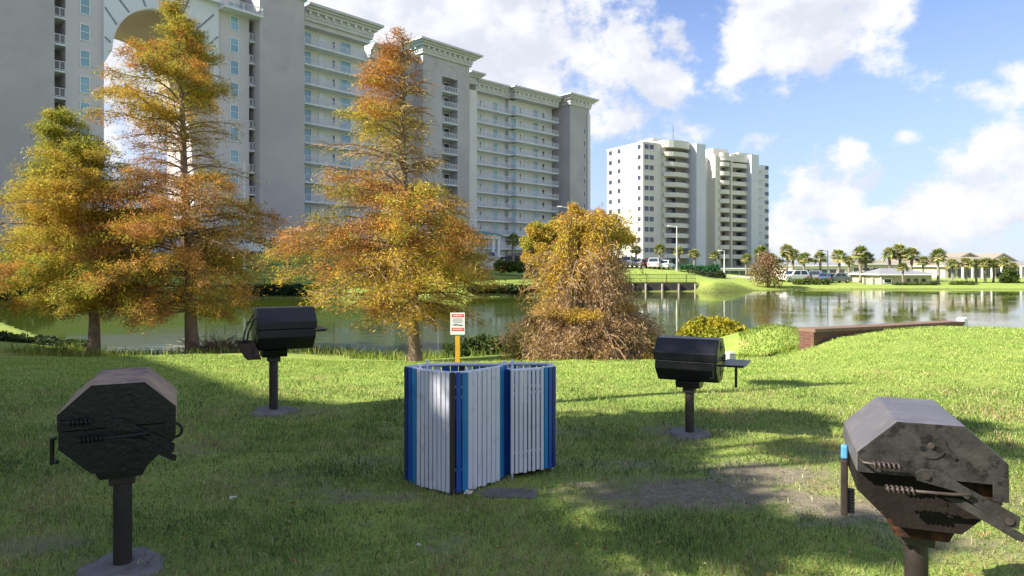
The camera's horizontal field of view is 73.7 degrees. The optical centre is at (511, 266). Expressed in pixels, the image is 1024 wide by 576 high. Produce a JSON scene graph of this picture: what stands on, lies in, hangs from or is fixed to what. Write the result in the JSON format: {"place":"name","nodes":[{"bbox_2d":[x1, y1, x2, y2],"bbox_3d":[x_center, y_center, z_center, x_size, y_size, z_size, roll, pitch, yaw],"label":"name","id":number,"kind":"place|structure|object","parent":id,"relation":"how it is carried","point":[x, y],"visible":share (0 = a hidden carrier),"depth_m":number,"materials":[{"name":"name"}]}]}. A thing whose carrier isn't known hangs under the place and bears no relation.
{"place":"outdoors","nodes":[
{"label":"outdoors","id":0,"kind":"place"},
{"bbox_2d":[229,234,276,252],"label":"parked van","id":1,"kind":"object","parent":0,"point":[259,249],"visible":0.26,"depth_m":82.97,"materials":[{"name":"white paint"}]},
{"bbox_2d":[0,252,1023,575],"bbox_3d":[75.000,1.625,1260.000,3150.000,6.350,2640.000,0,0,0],"label":"lawn","id":2,"kind":"structure","parent":0,"point":[694,490],"depth_m":4.71,"materials":[{"name":"green plant"}]},
{"bbox_2d":[0,276,53,306],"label":"hedge","id":3,"kind":"object","parent":2,"relation":"on","point":[6,296],"visible":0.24,"depth_m":51.64,"materials":[{"name":"green plant"}]},
{"bbox_2d":[0,330,86,346],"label":"shore bush","id":4,"kind":"object","parent":2,"relation":"on","point":[5,336],"visible":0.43,"depth_m":25.45,"materials":[{"name":"green plant"}]},
{"bbox_2d":[0,104,167,355],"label":"cypress tree","id":5,"kind":"object","parent":2,"relation":"on","point":[61,212],"visible":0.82,"depth_m":20.95,"materials":[{"name":"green plant"}]},
{"bbox_2d":[50,367,183,575],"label":"charcoal grill","id":6,"kind":"object","parent":2,"relation":"on","point":[116,428],"visible":0.98,"depth_m":3.20,"materials":[{"name":"black paint"}]},
{"bbox_2d":[48,0,309,352],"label":"cypress tree","id":7,"kind":"object","parent":2,"relation":"on","point":[197,258],"visible":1,"depth_m":21.71,"materials":[{"name":"orange plant"}]},
{"bbox_2d":[177,329,249,353],"bbox_3d":[-9.504,2.467,22.061,2.771,0.886,1.594,0,0,0],"label":"bush","id":8,"kind":"object","parent":2,"relation":"on","point":[216,345],"visible":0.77,"depth_m":21.80,"materials":[{"name":"green plant"}]},
{"bbox_2d":[224,282,320,295],"bbox_3d":[-22.760,2.221,65.075,9.141,1.599,2.094,0,0,-7],"label":"hedge","id":9,"kind":"object","parent":2,"relation":"on","point":[284,289],"visible":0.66,"depth_m":64.67,"materials":[{"name":"green plant"}]},
{"bbox_2d":[205,246,339,265],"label":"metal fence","id":10,"kind":"object","parent":2,"relation":"on","point":[285,258],"visible":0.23,"depth_m":76.04,"materials":[{"name":"white metal"}]},
{"bbox_2d":[235,306,327,416],"bbox_3d":[-2.404,0.990,7.104,0.870,1.140,0.529,0,0,-28],"label":"charcoal grill","id":11,"kind":"object","parent":2,"relation":"on","point":[277,333],"visible":0.91,"depth_m":6.94,"materials":[{"name":"black paint"}]},
{"bbox_2d":[0,0,598,256],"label":"condominium building","id":12,"kind":"structure","parent":2,"relation":"on","point":[517,156],"depth_m":98.31,"materials":[{"name":"beige paint"}]},
{"bbox_2d":[80,102,89,119],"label":"window","id":13,"kind":"structure","parent":12,"relation":"in","point":[83,105],"depth_m":78.36,"materials":[{"name":"blue glass"}]},
{"bbox_2d":[80,75,89,93],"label":"window","id":14,"kind":"structure","parent":12,"relation":"in","point":[84,81],"depth_m":78.36,"materials":[{"name":"blue glass"}]},
{"bbox_2d":[80,49,89,67],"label":"window","id":15,"kind":"structure","parent":12,"relation":"in","point":[84,54],"depth_m":78.36,"materials":[{"name":"blue glass"}]},
{"bbox_2d":[80,23,89,41],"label":"window","id":16,"kind":"structure","parent":12,"relation":"in","point":[84,28],"depth_m":78.36,"materials":[{"name":"blue glass"}]},
{"bbox_2d":[80,0,89,15],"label":"window","id":17,"kind":"structure","parent":12,"relation":"in","point":[84,4],"depth_m":78.43,"materials":[{"name":"blue glass"}]},
{"bbox_2d":[230,149,238,164],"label":"window","id":18,"kind":"structure","parent":12,"relation":"in","point":[234,154],"depth_m":91.92,"materials":[{"name":"blue glass"}]},
{"bbox_2d":[230,127,238,141],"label":"window","id":19,"kind":"structure","parent":12,"relation":"in","point":[232,129],"depth_m":91.92,"materials":[{"name":"blue glass"}]},
{"bbox_2d":[230,104,238,119],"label":"window","id":20,"kind":"structure","parent":12,"relation":"in","point":[234,109],"depth_m":91.92,"materials":[{"name":"blue glass"}]},
{"bbox_2d":[230,82,238,97],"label":"window","id":21,"kind":"structure","parent":12,"relation":"in","point":[236,85],"depth_m":92.01,"materials":[{"name":"blue glass"}]},
{"bbox_2d":[230,60,238,75],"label":"window","id":22,"kind":"structure","parent":12,"relation":"in","point":[234,65],"depth_m":91.92,"materials":[{"name":"blue glass"}]},
{"bbox_2d":[230,37,238,53],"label":"window","id":23,"kind":"structure","parent":12,"relation":"in","point":[234,43],"depth_m":91.92,"materials":[{"name":"blue glass"}]},
{"bbox_2d":[230,15,238,31],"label":"window","id":24,"kind":"structure","parent":12,"relation":"in","point":[234,20],"depth_m":91.92,"materials":[{"name":"blue glass"}]},
{"bbox_2d":[305,186,311,200],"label":"sliding door","id":25,"kind":"structure","parent":12,"relation":"in","point":[308,190],"depth_m":106.35,"materials":[{"name":"blue glass"}]},
{"bbox_2d":[305,167,311,181],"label":"sliding door","id":26,"kind":"structure","parent":12,"relation":"in","point":[308,170],"depth_m":106.35,"materials":[{"name":"blue glass"}]},
{"bbox_2d":[305,147,311,161],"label":"sliding door","id":27,"kind":"structure","parent":12,"relation":"in","point":[308,151],"depth_m":106.35,"materials":[{"name":"blue glass"}]},
{"bbox_2d":[305,128,311,142],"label":"sliding door","id":28,"kind":"structure","parent":12,"relation":"in","point":[307,131],"depth_m":106.35,"materials":[{"name":"blue glass"}]},
{"bbox_2d":[305,109,311,122],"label":"sliding door","id":29,"kind":"structure","parent":12,"relation":"in","point":[308,112],"depth_m":106.35,"materials":[{"name":"blue glass"}]},
{"bbox_2d":[305,89,311,103],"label":"sliding door","id":30,"kind":"structure","parent":12,"relation":"in","point":[307,92],"depth_m":106.35,"materials":[{"name":"blue glass"}]},
{"bbox_2d":[340,153,350,166],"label":"sliding door","id":31,"kind":"structure","parent":12,"relation":"in","point":[344,162],"depth_m":111.23,"materials":[{"name":"blue glass"}]},
{"bbox_2d":[340,134,350,148],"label":"sliding door","id":32,"kind":"structure","parent":12,"relation":"in","point":[347,138],"depth_m":111.30,"materials":[{"name":"blue glass"}]},
{"bbox_2d":[340,115,350,129],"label":"sliding door","id":33,"kind":"structure","parent":12,"relation":"in","point":[343,125],"depth_m":111.23,"materials":[{"name":"blue glass"}]},
{"bbox_2d":[340,97,350,109],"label":"sliding door","id":34,"kind":"structure","parent":12,"relation":"in","point":[342,100],"depth_m":111.37,"materials":[{"name":"blue glass"}]},
{"bbox_2d":[340,78,350,92],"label":"sliding door","id":35,"kind":"structure","parent":12,"relation":"in","point":[342,81],"depth_m":111.37,"materials":[{"name":"blue glass"}]},
{"bbox_2d":[340,60,350,73],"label":"sliding door","id":36,"kind":"structure","parent":12,"relation":"in","point":[344,63],"depth_m":111.26,"materials":[{"name":"blue glass"}]},
{"bbox_2d":[340,41,350,54],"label":"sliding door","id":37,"kind":"structure","parent":12,"relation":"in","point":[346,45],"depth_m":111.23,"materials":[{"name":"blue glass"}]},
{"bbox_2d":[1,341,599,360],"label":"grass","id":38,"kind":"structure","parent":2,"relation":"on","point":[71,349],"depth_m":20.91,"materials":[{"name":"green plant"}]},
{"bbox_2d":[252,24,506,361],"bbox_3d":[-2.802,-1.671,16.549,5.777,8.270,6.071,0,0,36],"label":"cypress tree","id":39,"kind":"object","parent":2,"relation":"on","point":[435,251],"visible":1,"depth_m":15.88,"materials":[{"name":"orange plant"}]},
{"bbox_2d":[404,360,507,492],"bbox_3d":[-0.384,1.107,4.782,0.520,0.885,0.581,0,0,41],"label":"litter enclosure","id":40,"kind":"object","parent":2,"relation":"on","point":[454,428],"visible":0.97,"depth_m":4.58,"materials":[{"name":"white paint"}]},
{"bbox_2d":[450,313,464,361],"bbox_3d":[-1.047,1.549,13.192,0.278,1.324,0.104,0,0,0],"label":"warning sign","id":41,"kind":"object","parent":2,"relation":"on","point":[457,325],"visible":0.95,"depth_m":13.14,"materials":[{"name":"yellow paint"}]},
{"bbox_2d":[238,274,695,286],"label":"metal fence","id":42,"kind":"object","parent":2,"relation":"on","point":[636,278],"visible":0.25,"depth_m":71.83,"materials":[{"name":"white metal"}]},
{"bbox_2d":[441,332,524,357],"bbox_3d":[-0.680,2.542,21.134,3.088,1.061,1.307,0,0,0],"label":"shore bush","id":43,"kind":"object","parent":2,"relation":"on","point":[477,342],"visible":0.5,"depth_m":20.90,"materials":[{"name":"green plant"}]},
{"bbox_2d":[465,283,539,293],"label":"hedge","id":44,"kind":"object","parent":2,"relation":"on","point":[511,288],"visible":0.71,"depth_m":68.90,"materials":[{"name":"green plant"}]},
{"bbox_2d":[482,488,536,497],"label":"paving slab","id":45,"kind":"structure","parent":2,"relation":"on","point":[498,492],"depth_m":4.48,"materials":[{"name":"grey concrete"}]},
{"bbox_2d":[499,253,522,261],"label":"parked car","id":46,"kind":"object","parent":2,"relation":"on","point":[516,257],"visible":0.55,"depth_m":117.16,"materials":[{"name":"paint"}]},
{"bbox_2d":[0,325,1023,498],"bbox_3d":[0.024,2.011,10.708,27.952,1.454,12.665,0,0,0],"label":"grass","id":47,"kind":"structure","parent":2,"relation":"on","point":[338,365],"depth_m":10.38,"materials":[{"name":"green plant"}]},
{"bbox_2d":[0,339,1023,575],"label":"fallen leaves","id":48,"kind":"object","parent":2,"relation":"on","point":[455,556],"visible":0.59,"depth_m":4.27,"materials":[{"name":"brown plant"}]},
{"bbox_2d":[506,233,520,260],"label":"palm tree","id":49,"kind":"object","parent":2,"relation":"on","point":[513,242],"visible":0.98,"depth_m":111.78,"materials":[{"name":"green plant"}]},
{"bbox_2d":[493,260,551,273],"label":"hedge","id":50,"kind":"object","parent":2,"relation":"on","point":[512,266],"visible":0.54,"depth_m":92.23,"materials":[{"name":"green plant"}]},
{"bbox_2d":[505,359,555,478],"bbox_3d":[0.091,1.123,5.016,0.451,0.855,0.367,0,0,-26],"label":"litter enclosure","id":51,"kind":"object","parent":2,"relation":"on","point":[530,419],"visible":0.76,"depth_m":4.85,"materials":[{"name":"white paint"}]},
{"bbox_2d":[518,220,554,276],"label":"golden tree","id":52,"kind":"object","parent":2,"relation":"on","point":[536,234],"visible":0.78,"depth_m":83.33,"materials":[{"name":"yellow plant"}]},
{"bbox_2d":[534,217,569,268],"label":"golden tree","id":53,"kind":"object","parent":2,"relation":"on","point":[550,226],"visible":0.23,"depth_m":84.97,"materials":[{"name":"yellow plant"}]},
{"bbox_2d":[490,201,675,361],"bbox_3d":[1.521,0.976,15.008,3.922,4.884,3.892,0,0,-37],"label":"cypress tree","id":54,"kind":"object","parent":2,"relation":"on","point":[578,329],"visible":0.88,"depth_m":14.43,"materials":[{"name":"brown plant"}]},
{"bbox_2d":[588,342,653,358],"bbox_3d":[2.366,1.992,14.599,1.625,0.815,0.701,0,0,0],"label":"shore bush","id":55,"kind":"object","parent":2,"relation":"on","point":[591,356],"visible":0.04,"depth_m":14.49,"materials":[{"name":"green plant"}]},
{"bbox_2d":[610,282,696,291],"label":"bulkhead","id":56,"kind":"object","parent":2,"relation":"on","point":[662,286],"visible":0.32,"depth_m":82.88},
{"bbox_2d":[647,258,665,268],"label":"parked car","id":57,"kind":"object","parent":2,"relation":"on","point":[654,262],"visible":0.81,"depth_m":110.10,"materials":[{"name":"silver metal"}]},
{"bbox_2d":[653,243,665,257],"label":"palm tree","id":58,"kind":"object","parent":2,"relation":"on","point":[660,249],"visible":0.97,"depth_m":117.81,"materials":[{"name":"green plant"}]},
{"bbox_2d":[658,260,674,268],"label":"parked car","id":59,"kind":"object","parent":2,"relation":"on","point":[668,264],"visible":0.87,"depth_m":110.50,"materials":[{"name":"white paint"}]},
{"bbox_2d":[673,246,684,264],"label":"palm tree","id":60,"kind":"object","parent":2,"relation":"on","point":[679,252],"visible":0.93,"depth_m":119.82,"materials":[{"name":"green plant"}]},
{"bbox_2d":[687,249,701,264],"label":"palm tree","id":61,"kind":"object","parent":2,"relation":"on","point":[695,255],"visible":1,"depth_m":117.73,"materials":[{"name":"green plant"}]},
{"bbox_2d":[674,263,720,271],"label":"hedge","id":62,"kind":"object","parent":2,"relation":"on","point":[714,267],"visible":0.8,"depth_m":116.29,"materials":[{"name":"green plant"}]},
{"bbox_2d":[654,335,750,439],"bbox_3d":[1.691,1.093,6.050,0.770,0.919,0.498,0,0,26],"label":"charcoal grill","id":63,"kind":"object","parent":2,"relation":"on","point":[690,365],"visible":0.91,"depth_m":5.96,"materials":[{"name":"black paint"}]},
{"bbox_2d":[675,314,745,337],"bbox_3d":[7.596,2.450,25.965,2.546,1.291,2.475,0,0,35],"label":"shore bush","id":64,"kind":"object","parent":2,"relation":"on","point":[701,325],"visible":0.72,"depth_m":25.68,"materials":[{"name":"yellow plant"}]},
{"bbox_2d":[695,271,726,278],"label":"hedge","id":65,"kind":"object","parent":2,"relation":"on","point":[720,274],"visible":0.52,"depth_m":103.56,"materials":[{"name":"green plant"}]},
{"bbox_2d":[719,268,751,275],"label":"row house","id":66,"kind":"structure","parent":2,"relation":"on","point":[738,271],"depth_m":164.94,"materials":[{"name":"grey"}]},
{"bbox_2d":[739,253,751,275],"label":"palm tree","id":67,"kind":"object","parent":2,"relation":"on","point":[746,258],"visible":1,"depth_m":115.84,"materials":[{"name":"green plant"}]},
{"bbox_2d":[750,245,771,259],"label":"palm tree","id":68,"kind":"object","parent":2,"relation":"on","point":[760,249],"visible":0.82,"depth_m":111.67,"materials":[{"name":"green plant"}]},
{"bbox_2d":[747,250,787,287],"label":"shore tree","id":69,"kind":"object","parent":2,"relation":"on","point":[758,273],"visible":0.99,"depth_m":89.46,"materials":[{"name":"brown plant"}]},
{"bbox_2d":[779,244,795,270],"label":"palm tree","id":70,"kind":"object","parent":2,"relation":"on","point":[785,250],"visible":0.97,"depth_m":109.71,"materials":[{"name":"green plant"}]},
{"bbox_2d":[778,270,809,281],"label":"parked car","id":71,"kind":"object","parent":2,"relation":"on","point":[794,274],"visible":0.52,"depth_m":103.26,"materials":[{"name":"white paint"}]},
{"bbox_2d":[796,252,811,269],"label":"palm tree","id":72,"kind":"object","parent":2,"relation":"on","point":[802,260],"visible":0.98,"depth_m":107.84,"materials":[{"name":"green plant"}]},
{"bbox_2d":[790,277,832,284],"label":"hedge","id":73,"kind":"object","parent":2,"relation":"on","point":[810,281],"visible":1,"depth_m":96.26,"materials":[{"name":"green plant"}]},
{"bbox_2d":[774,262,850,275],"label":"row house","id":74,"kind":"structure","parent":2,"relation":"on","point":[832,267],"depth_m":150.00,"materials":[{"name":"grey"}]},
{"bbox_2d":[812,251,828,270],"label":"palm tree","id":75,"kind":"object","parent":2,"relation":"on","point":[821,256],"visible":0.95,"depth_m":107.80,"materials":[{"name":"green plant"}]},
{"bbox_2d":[828,249,849,272],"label":"palm tree","id":76,"kind":"object","parent":2,"relation":"on","point":[839,254],"visible":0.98,"depth_m":111.67,"materials":[{"name":"green plant"}]},
{"bbox_2d":[831,273,851,282],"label":"parked car","id":77,"kind":"object","parent":2,"relation":"on","point":[838,277],"visible":0.59,"depth_m":103.33,"materials":[{"name":"grey paint"}]},
{"bbox_2d":[843,255,856,276],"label":"palm tree","id":78,"kind":"object","parent":2,"relation":"on","point":[847,261],"visible":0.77,"depth_m":121.81,"materials":[{"name":"green plant"}]},
{"bbox_2d":[850,245,871,282],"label":"palm tree","id":79,"kind":"object","parent":2,"relation":"on","point":[859,249],"visible":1,"depth_m":104.78,"materials":[{"name":"green plant"}]},
{"bbox_2d":[833,260,898,275],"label":"row house","id":80,"kind":"structure","parent":2,"relation":"on","point":[876,264],"depth_m":150.00,"materials":[{"name":"beige"}]},
{"bbox_2d":[857,251,875,270],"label":"palm tree","id":81,"kind":"object","parent":2,"relation":"on","point":[865,262],"visible":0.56,"depth_m":105.65,"materials":[{"name":"green plant"}]},
{"bbox_2d":[863,277,881,283],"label":"privacy fence","id":82,"kind":"object","parent":2,"relation":"on","point":[871,280],"visible":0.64,"depth_m":98.95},
{"bbox_2d":[798,320,964,350],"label":"brick wall","id":83,"kind":"structure","parent":2,"relation":"on","point":[811,336],"depth_m":14.06,"materials":[{"name":"red brick"}]},
{"bbox_2d":[881,246,898,267],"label":"palm tree","id":84,"kind":"object","parent":2,"relation":"on","point":[890,252],"visible":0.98,"depth_m":107.77,"materials":[{"name":"green plant"}]},
{"bbox_2d":[845,268,937,283],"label":"cabin","id":85,"kind":"object","parent":2,"relation":"on","point":[890,275],"visible":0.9,"depth_m":100.00,"materials":[{"name":"beige"}]},
{"bbox_2d":[890,243,908,265],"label":"palm tree","id":86,"kind":"object","parent":2,"relation":"on","point":[900,247],"visible":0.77,"depth_m":108.65,"materials":[{"name":"green plant"}]},
{"bbox_2d":[896,262,910,282],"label":"palm tree","id":87,"kind":"object","parent":2,"relation":"on","point":[902,266],"visible":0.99,"depth_m":95.80,"materials":[{"name":"green plant"}]},
{"bbox_2d":[901,247,922,269],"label":"palm tree","id":88,"kind":"object","parent":2,"relation":"on","point":[911,251],"visible":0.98,"depth_m":106.69,"materials":[{"name":"green plant"}]},
{"bbox_2d":[892,281,940,284],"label":"hedge","id":89,"kind":"object","parent":2,"relation":"on","point":[919,283],"visible":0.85,"depth_m":95.13,"materials":[{"name":"green plant"}]},
{"bbox_2d":[916,256,929,271],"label":"palm tree","id":90,"kind":"object","parent":2,"relation":"on","point":[923,262],"visible":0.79,"depth_m":111.75,"materials":[{"name":"green plant"}]},
{"bbox_2d":[843,396,1023,575],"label":"charcoal grill","id":91,"kind":"object","parent":2,"relation":"on","point":[926,474],"visible":1,"depth_m":2.58,"materials":[{"name":"metal"}]},
{"bbox_2d":[841,444,854,515],"bbox_3d":[1.448,0.920,2.945,0.054,0.300,0.044,0,0,25],"label":"grill brush","id":92,"kind":"object","parent":91,"relation":"hanging from","point":[847,500],"visible":1,"depth_m":2.93,"materials":[{"name":"black plastic"}]},
{"bbox_2d":[927,248,948,282],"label":"palm tree","id":93,"kind":"object","parent":2,"relation":"on","point":[940,256],"visible":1,"depth_m":99.82,"materials":[{"name":"green plant"}]},
{"bbox_2d":[925,252,978,259],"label":"row house","id":94,"kind":"structure","parent":2,"relation":"on","point":[966,254],"depth_m":143.74,"materials":[{"name":"beige"}]},
{"bbox_2d":[943,258,961,280],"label":"palm tree","id":95,"kind":"object","parent":2,"relation":"on","point":[952,263],"visible":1,"depth_m":103.82,"materials":[{"name":"green plant"}]},
{"bbox_2d":[948,280,977,284],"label":"hedge","id":96,"kind":"object","parent":2,"relation":"on","point":[972,282],"visible":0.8,"depth_m":96.17,"materials":[{"name":"green plant"}]},
{"bbox_2d":[907,257,1023,277],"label":"row house","id":97,"kind":"structure","parent":2,"relation":"on","point":[946,272],"depth_m":128.00,"materials":[{"name":"beige"}]},
{"bbox_2d":[975,253,1019,261],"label":"roof","id":98,"kind":"structure","parent":97,"relation":"attached to","point":[996,255],"depth_m":143.12,"materials":[{"name":"beige"}]},
{"bbox_2d":[959,257,973,280],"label":"palm tree","id":99,"kind":"object","parent":2,"relation":"on","point":[968,264],"visible":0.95,"depth_m":103.79,"materials":[{"name":"green plant"}]},
{"bbox_2d":[977,257,994,282],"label":"palm tree","id":100,"kind":"object","parent":2,"relation":"on","point":[983,263],"visible":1,"depth_m":103.82,"materials":[{"name":"green plant"}]},
{"bbox_2d":[986,258,1000,282],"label":"palm tree","id":101,"kind":"object","parent":2,"relation":"on","point":[994,261],"visible":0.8,"depth_m":104.85,"materials":[{"name":"green plant"}]},
{"bbox_2d":[996,256,1012,268],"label":"palm tree","id":102,"kind":"object","parent":2,"relation":"on","point":[1004,261],"visible":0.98,"depth_m":103.70,"materials":[{"name":"green plant"}]},
{"bbox_2d":[996,267,1020,282],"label":"shore tree","id":103,"kind":"object","parent":2,"relation":"on","point":[1009,275],"visible":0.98,"depth_m":102.52,"materials":[{"name":"green plant"}]},
{"bbox_2d":[0,289,1023,356],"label":"water","id":104,"kind":"structure","parent":0,"point":[1001,308],"depth_m":41.94,"materials":[{"name":"green liquid"}]},
{"bbox_2d":[104,0,1023,261],"label":"sky","id":105,"kind":"structure","parent":0,"point":[877,125],"materials":[{"name":"blue"}]},
{"bbox_2d":[607,138,768,267],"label":"apartment tower","id":106,"kind":"structure","parent":0,"point":[704,200],"depth_m":190.48,"materials":[{"name":"white concrete"}]},
{"bbox_2d":[738,323,798,357],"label":"grass","id":107,"kind":"structure","parent":0,"point":[789,347],"depth_m":20.91,"materials":[{"name":"green plant"}]},
{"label":"parking lot","id":108,"kind":"structure","parent":0,"visible":0},
{"bbox_2d":[457,231,502,257],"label":"entrance canopy","id":109,"kind":"object","parent":108,"relation":"on","point":[497,237],"visible":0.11,"depth_m":129.70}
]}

